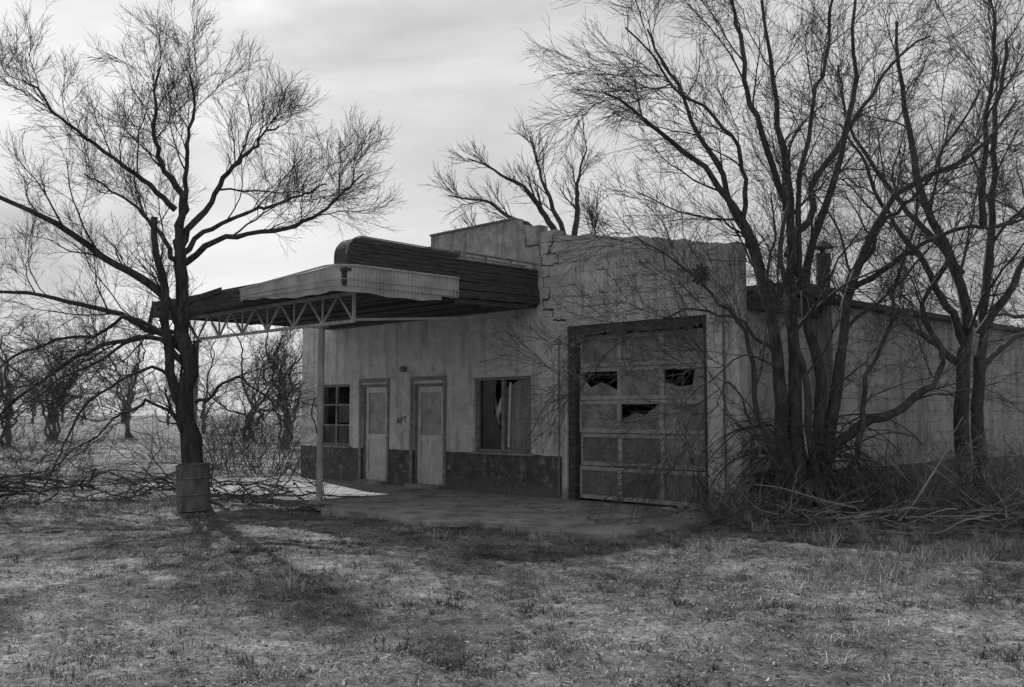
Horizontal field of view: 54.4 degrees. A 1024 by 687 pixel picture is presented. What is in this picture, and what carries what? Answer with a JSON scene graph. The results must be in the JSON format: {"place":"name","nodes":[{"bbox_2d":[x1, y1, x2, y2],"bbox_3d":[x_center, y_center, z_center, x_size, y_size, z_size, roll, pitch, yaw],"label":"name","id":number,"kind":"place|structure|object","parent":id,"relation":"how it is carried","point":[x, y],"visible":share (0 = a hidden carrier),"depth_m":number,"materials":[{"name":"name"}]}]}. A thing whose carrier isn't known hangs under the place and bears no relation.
{"place":"outdoors","nodes":[
{"label":"outdoors","id":0,"kind":"place"},
{"bbox_2d":[0,415,1023,686],"bbox_3d":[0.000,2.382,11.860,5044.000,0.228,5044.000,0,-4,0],"label":"ground","id":1,"kind":"structure","parent":0,"point":[264,627],"depth_m":7.98,"materials":[{"name":"grey plant"}]},
{"bbox_2d":[0,393,95,464],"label":"bare shrub","id":2,"kind":"object","parent":1,"relation":"on","point":[35,443],"visible":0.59,"depth_m":31.04,"materials":[{"name":"grey plant"}]},
{"bbox_2d":[0,423,103,515],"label":"brush pile","id":3,"kind":"object","parent":1,"relation":"on","point":[14,492],"visible":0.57,"depth_m":17.00,"materials":[{"name":"grey plant"}]},
{"bbox_2d":[27,445,271,509],"bbox_3d":[-5.895,2.215,17.039,3.423,1.044,4.790,3,-5,-40],"label":"brush pile","id":4,"kind":"object","parent":1,"relation":"on","point":[155,481],"visible":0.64,"depth_m":17.33,"materials":[{"name":"grey wood"}]},
{"bbox_2d":[0,444,306,496],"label":"brush pile","id":5,"kind":"object","parent":1,"relation":"on","point":[88,482],"visible":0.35,"depth_m":19.19,"materials":[{"name":"grey plant"}]},
{"bbox_2d":[82,398,271,462],"bbox_3d":[-11.508,2.790,33.475,5.943,2.223,5.723,0,-4,0],"label":"bare shrub","id":6,"kind":"object","parent":1,"relation":"on","point":[150,445],"visible":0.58,"depth_m":33.07,"materials":[{"name":"plant"}]},
{"bbox_2d":[175,462,211,511],"bbox_3d":[-5.097,2.294,15.918,0.558,0.740,0.554,-2,-3,0],"label":"metal drum","id":7,"kind":"object","parent":1,"relation":"on","point":[194,495],"visible":1,"depth_m":15.70,"materials":[{"name":"grey metal"}]},
{"bbox_2d":[0,0,407,509],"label":"bare tree","id":8,"kind":"object","parent":1,"relation":"on","point":[179,340],"visible":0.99,"depth_m":17.19,"materials":[{"name":"black plant"}]},
{"bbox_2d":[136,392,300,471],"bbox_3d":[-7.858,2.325,26.528,4.550,2.158,4.444,-2,-5,30],"label":"bare shrub","id":9,"kind":"object","parent":1,"relation":"on","point":[213,455],"visible":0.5,"depth_m":26.70,"materials":[{"name":"grey plant"}]},
{"bbox_2d":[173,362,304,476],"bbox_3d":[-6.158,1.865,25.205,5.372,2.886,5.166,-3,-5,38],"label":"bare shrub","id":10,"kind":"object","parent":1,"relation":"on","point":[283,459],"visible":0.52,"depth_m":24.56,"materials":[{"name":"plant"}]},
{"bbox_2d":[166,443,375,502],"bbox_3d":[-4.404,2.232,17.583,3.868,0.986,2.229,-2,-4,21],"label":"brush pile","id":11,"kind":"object","parent":1,"relation":"on","point":[282,488],"visible":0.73,"depth_m":17.34,"materials":[{"name":"wood"}]},
{"bbox_2d":[210,463,334,510],"bbox_3d":[-4.113,2.341,16.401,2.580,0.698,1.660,-1,-4,13],"label":"brush pile","id":12,"kind":"object","parent":1,"relation":"on","point":[255,500],"visible":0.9,"depth_m":16.45,"materials":[{"name":"wood"}]},
{"bbox_2d":[142,476,755,539],"bbox_3d":[-2.445,2.814,17.821,4.225,0.135,13.000,4,-6,-44],"label":"concrete apron","id":13,"kind":"object","parent":1,"relation":"on","point":[449,500],"visible":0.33,"depth_m":15.29,"materials":[{"name":"grey concrete"}]},
{"bbox_2d":[662,503,766,521],"bbox_3d":[2.934,2.444,14.431,1.100,0.190,1.687,4,-5,-41],"label":"rubble","id":14,"kind":"object","parent":13,"relation":"on","point":[679,505],"visible":0.38,"depth_m":14.25,"materials":[{"name":"stone"}]},
{"bbox_2d":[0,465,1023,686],"bbox_3d":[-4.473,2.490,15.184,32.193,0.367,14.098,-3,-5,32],"label":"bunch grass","id":15,"kind":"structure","parent":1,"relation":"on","point":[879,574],"depth_m":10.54,"materials":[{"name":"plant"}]},
{"bbox_2d":[0,245,1023,448],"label":"distant trees","id":16,"kind":"object","parent":1,"relation":"on","point":[127,401],"visible":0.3,"depth_m":55.85,"materials":[{"name":"grey plant"}]},
{"bbox_2d":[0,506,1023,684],"bbox_3d":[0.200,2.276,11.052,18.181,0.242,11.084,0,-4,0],"label":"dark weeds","id":17,"kind":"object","parent":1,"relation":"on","point":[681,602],"visible":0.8,"depth_m":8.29,"materials":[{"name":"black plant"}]},
{"bbox_2d":[420,108,614,235],"bbox_3d":[0.268,-2.096,33.394,6.719,12.180,3.680,0,-4,0],"label":"bare tree","id":18,"kind":"object","parent":1,"relation":"on","point":[541,210],"visible":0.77,"depth_m":33.43,"materials":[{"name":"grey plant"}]},
{"bbox_2d":[148,217,1023,517],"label":"abandoned gas station","id":19,"kind":"object","parent":1,"relation":"on","point":[434,403],"visible":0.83,"depth_m":17.79,"materials":[{"name":"paint"}]},
{"bbox_2d":[365,387,386,480],"bbox_3d":[-2.931,1.957,21.561,0.095,2.020,0.810,4,-6,-44],"label":"entry door","id":20,"kind":"structure","parent":19,"relation":"in","point":[375,443],"depth_m":21.60,"materials":[{"name":"white paint"}]},
{"bbox_2d":[323,381,500,448],"bbox_3d":[-2.268,1.495,20.929,0.007,1.290,6.055,4,-6,-44],"label":"window glass","id":21,"kind":"structure","parent":19,"relation":"in","point":[491,431],"depth_m":19.10,"materials":[{"name":"glass"}]},
{"bbox_2d":[316,376,533,482],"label":"window frames","id":22,"kind":"structure","parent":19,"relation":"in","point":[503,451],"depth_m":19.22,"materials":[{"name":"paint"}]},
{"bbox_2d":[417,386,442,484],"bbox_3d":[-1.654,1.871,20.232,0.095,2.000,0.860,4,-6,-44],"label":"office door","id":23,"kind":"structure","parent":19,"relation":"in","point":[430,447],"depth_m":20.25,"materials":[{"name":"white paint"}]},
{"bbox_2d":[582,437,705,502],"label":"garage door panels","id":24,"kind":"structure","parent":19,"relation":"in","point":[593,441],"depth_m":16.61,"materials":[{"name":"grey wood"}]},
{"bbox_2d":[462,0,1023,529],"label":"bare tree","id":25,"kind":"object","parent":1,"relation":"on","point":[788,452],"visible":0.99,"depth_m":14.01,"materials":[{"name":"grey plant"}]},
{"bbox_2d":[674,465,840,527],"bbox_3d":[3.278,2.061,13.864,2.029,0.874,2.175,2,-4,-23],"label":"bare shrub","id":26,"kind":"object","parent":1,"relation":"on","point":[740,507],"visible":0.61,"depth_m":13.73,"materials":[{"name":"grey plant"}]},
{"bbox_2d":[703,454,947,533],"bbox_3d":[4.189,1.997,13.787,3.138,1.014,2.724,0,-4,0],"label":"brush pile","id":27,"kind":"object","parent":1,"relation":"on","point":[865,516],"visible":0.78,"depth_m":13.40,"materials":[{"name":"wood"}]},
{"bbox_2d":[730,0,1023,504],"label":"bare tree","id":28,"kind":"object","parent":1,"relation":"on","point":[983,314],"visible":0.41,"depth_m":17.03,"materials":[{"name":"grey plant"}]},
{"bbox_2d":[756,414,1016,525],"bbox_3d":[5.351,1.759,14.361,3.598,1.546,3.557,0,-4,0],"label":"bare shrub","id":29,"kind":"object","parent":1,"relation":"on","point":[912,496],"visible":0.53,"depth_m":13.89,"materials":[{"name":"plant"}]},
{"bbox_2d":[752,417,1023,537],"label":"brush pile","id":30,"kind":"object","parent":1,"relation":"on","point":[984,515],"visible":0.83,"depth_m":13.09,"materials":[{"name":"grey wood"}]},
{"bbox_2d":[805,399,1021,518],"bbox_3d":[6.478,1.734,16.302,4.296,1.876,4.479,-4,-5,41],"label":"bare shrub","id":31,"kind":"object","parent":1,"relation":"on","point":[947,462],"visible":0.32,"depth_m":16.01,"materials":[{"name":"grey plant"}]},
{"bbox_2d":[864,407,1023,520],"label":"bare shrub","id":32,"kind":"object","parent":1,"relation":"on","point":[951,480],"visible":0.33,"depth_m":15.16,"materials":[{"name":"grey plant"}]},
{"bbox_2d":[872,434,1023,534],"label":"bare shrub","id":33,"kind":"object","parent":1,"relation":"on","point":[935,494],"visible":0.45,"depth_m":13.81,"materials":[{"name":"grey plant"}]},
{"bbox_2d":[887,88,1023,324],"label":"bare tree","id":34,"kind":"object","parent":1,"relation":"on","point":[1014,209],"visible":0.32,"depth_m":23.68,"materials":[{"name":"grey plant"}]},
{"bbox_2d":[902,404,1023,503],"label":"bare shrub","id":35,"kind":"object","parent":1,"relation":"on","point":[930,429],"visible":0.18,"depth_m":18.26,"materials":[{"name":"plant"}]},
{"bbox_2d":[928,444,1023,527],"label":"bare shrub","id":36,"kind":"object","parent":1,"relation":"on","point":[998,500],"visible":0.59,"depth_m":13.40,"materials":[{"name":"grey plant"}]},
{"bbox_2d":[949,458,1023,524],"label":"bare shrub","id":37,"kind":"object","parent":1,"relation":"on","point":[995,488],"visible":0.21,"depth_m":14.05,"materials":[{"name":"plant"}]},
{"bbox_2d":[949,423,1023,503],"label":"bare shrub","id":38,"kind":"object","parent":1,"relation":"on","point":[1000,451],"visible":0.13,"depth_m":16.33,"materials":[{"name":"grey plant"}]},
{"bbox_2d":[973,437,1023,512],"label":"bare shrub","id":39,"kind":"object","parent":1,"relation":"on","point":[1008,463],"visible":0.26,"depth_m":15.56,"materials":[{"name":"grey plant"}]},
{"bbox_2d":[0,0,1023,414],"label":"sky","id":40,"kind":"structure","parent":0,"point":[444,72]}
]}

